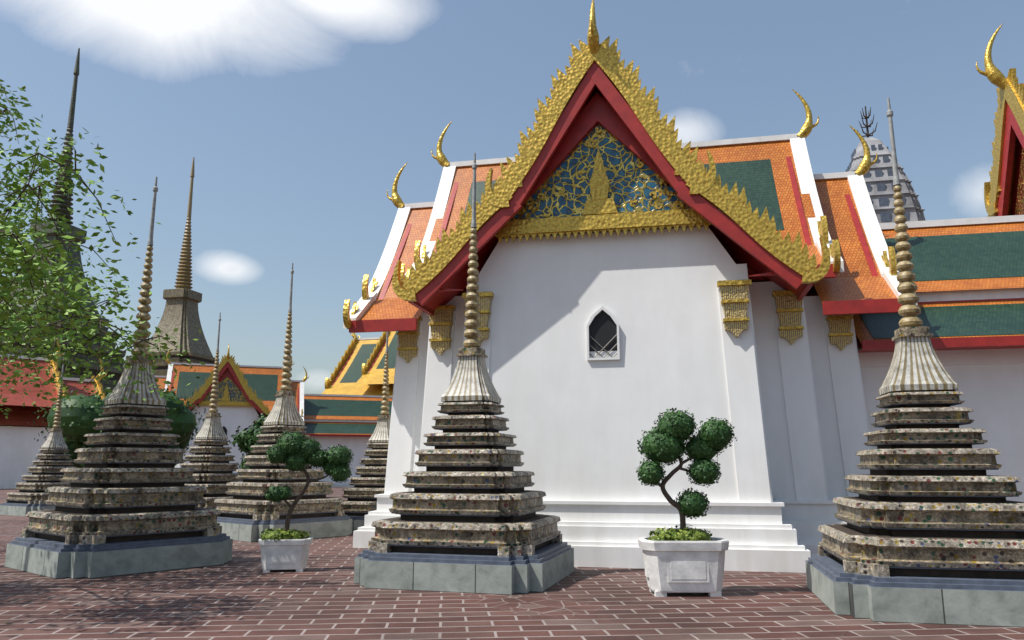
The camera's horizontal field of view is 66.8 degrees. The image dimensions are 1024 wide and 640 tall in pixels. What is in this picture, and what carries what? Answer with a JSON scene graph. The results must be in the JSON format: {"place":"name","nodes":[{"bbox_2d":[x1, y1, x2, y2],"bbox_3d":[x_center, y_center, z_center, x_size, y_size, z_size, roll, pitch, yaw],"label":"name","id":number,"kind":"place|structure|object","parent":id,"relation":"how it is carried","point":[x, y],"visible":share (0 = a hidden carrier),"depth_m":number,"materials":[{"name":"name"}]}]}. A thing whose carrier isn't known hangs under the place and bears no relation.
{"place":"outdoors","nodes":[
{"label":"outdoors","id":0,"kind":"place"},
{"bbox_2d":[0,338,106,488],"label":"red hall","id":1,"kind":"structure","parent":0,"point":[20,446],"depth_m":52.00,"materials":[{"name":"white paint"}]},
{"bbox_2d":[153,346,308,481],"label":"temple building","id":2,"kind":"structure","parent":0,"point":[246,397],"depth_m":51.29,"materials":[{"name":"white paint"}]},
{"bbox_2d":[0,487,1023,639],"bbox_3d":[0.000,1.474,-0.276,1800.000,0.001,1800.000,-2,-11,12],"label":"ground","id":3,"kind":"structure","parent":0,"point":[241,595],"depth_m":8.20,"materials":[{"name":"red brick"}]},
{"bbox_2d":[0,359,75,515],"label":"chedi","id":4,"kind":"structure","parent":3,"relation":"on","point":[31,495],"depth_m":24.10,"materials":[{"name":"stone"}]},
{"bbox_2d":[0,48,125,395],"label":"stupa","id":5,"kind":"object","parent":3,"relation":"on","point":[63,210],"visible":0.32,"depth_m":71.78,"materials":[{"name":"grey stone"}]},
{"bbox_2d":[0,74,204,434],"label":"tree","id":6,"kind":"object","parent":3,"relation":"on","point":[13,260],"visible":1,"depth_m":10.60,"materials":[{"name":"green plant"}]},
{"bbox_2d":[4,177,232,578],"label":"chedi","id":7,"kind":"structure","parent":3,"relation":"on","point":[126,501],"depth_m":11.59,"materials":[{"name":"stone"}]},
{"bbox_2d":[33,382,205,467],"bbox_3d":[-17.549,5.226,35.017,7.644,5.616,6.009,-2,-11,12],"label":"bush","id":8,"kind":"object","parent":3,"relation":"on","point":[77,423],"visible":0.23,"depth_m":33.81,"materials":[{"name":"green plant"}]},
{"bbox_2d":[146,157,214,375],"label":"stupa","id":9,"kind":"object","parent":3,"relation":"on","point":[183,300],"visible":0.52,"depth_m":98.38,"materials":[{"name":"grey stone"}]},
{"bbox_2d":[179,312,242,508],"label":"chedi","id":10,"kind":"structure","parent":3,"relation":"on","point":[213,474],"depth_m":19.98,"materials":[{"name":"stone"}]},
{"bbox_2d":[229,413,268,468],"bbox_3d":[-10.730,5.831,33.309,2.989,3.800,2.586,-2,-11,12],"label":"bush","id":11,"kind":"object","parent":3,"relation":"on","point":[244,440],"visible":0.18,"depth_m":33.19,"materials":[{"name":"green plant"}]},
{"bbox_2d":[214,263,351,541],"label":"chedi","id":12,"kind":"structure","parent":3,"relation":"on","point":[249,512],"depth_m":16.51,"materials":[{"name":"stone"}]},
{"bbox_2d":[258,430,353,571],"bbox_3d":[-3.032,2.642,11.448,1.340,2.018,0.561,1,-11,-8],"label":"bonsai","id":13,"kind":"object","parent":3,"relation":"on","point":[285,548],"visible":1,"depth_m":11.37,"materials":[{"name":"plant"}]},
{"bbox_2d":[299,394,392,486],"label":"cloister gallery","id":14,"kind":"object","parent":3,"relation":"on","point":[348,421],"depth_m":56.12,"materials":[{"name":"green paint"}]},
{"bbox_2d":[322,331,397,395],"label":"temple roof","id":15,"kind":"structure","parent":3,"relation":"on","point":[359,369],"depth_m":78.17,"materials":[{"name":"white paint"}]},
{"bbox_2d":[341,332,390,532],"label":"chedi","id":16,"kind":"structure","parent":3,"relation":"on","point":[359,504],"depth_m":18.23,"materials":[{"name":"stone"}]},
{"bbox_2d":[354,153,573,594],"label":"chedi","id":17,"kind":"structure","parent":3,"relation":"on","point":[469,520],"depth_m":9.98,"materials":[{"name":"stone"}]},
{"bbox_2d":[343,0,916,572],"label":"temple building","id":18,"kind":"structure","parent":3,"relation":"on","point":[641,268],"depth_m":12.97,"materials":[{"name":"white paint"}]},
{"bbox_2d":[636,408,736,596],"bbox_3d":[2.123,2.169,9.430,1.241,2.205,0.623,0,-11,0],"label":"bonsai","id":19,"kind":"object","parent":3,"relation":"on","point":[683,558],"visible":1,"depth_m":9.30,"materials":[{"name":"plant"}]},
{"bbox_2d":[845,106,925,222],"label":"prang tower","id":20,"kind":"structure","parent":3,"relation":"on","point":[878,177],"depth_m":28.10,"materials":[{"name":"stone"}]},
{"bbox_2d":[805,98,1023,627],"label":"chedi","id":21,"kind":"structure","parent":3,"relation":"on","point":[931,531],"depth_m":8.08,"materials":[{"name":"stone"}]},
{"bbox_2d":[853,215,1023,501],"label":"cloister gallery","id":22,"kind":"object","parent":3,"relation":"on","point":[969,279],"visible":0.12,"depth_m":14.07,"materials":[{"name":"white paint"}]},
{"bbox_2d":[0,0,1023,393],"label":"sky","id":23,"kind":"structure","parent":0,"point":[297,120],"materials":[{"name":"blue"}]},
{"bbox_2d":[976,24,1023,216],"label":"temple roof gable","id":24,"kind":"structure","parent":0,"point":[1004,191],"depth_m":27.88,"materials":[{"name":"gold paint"}]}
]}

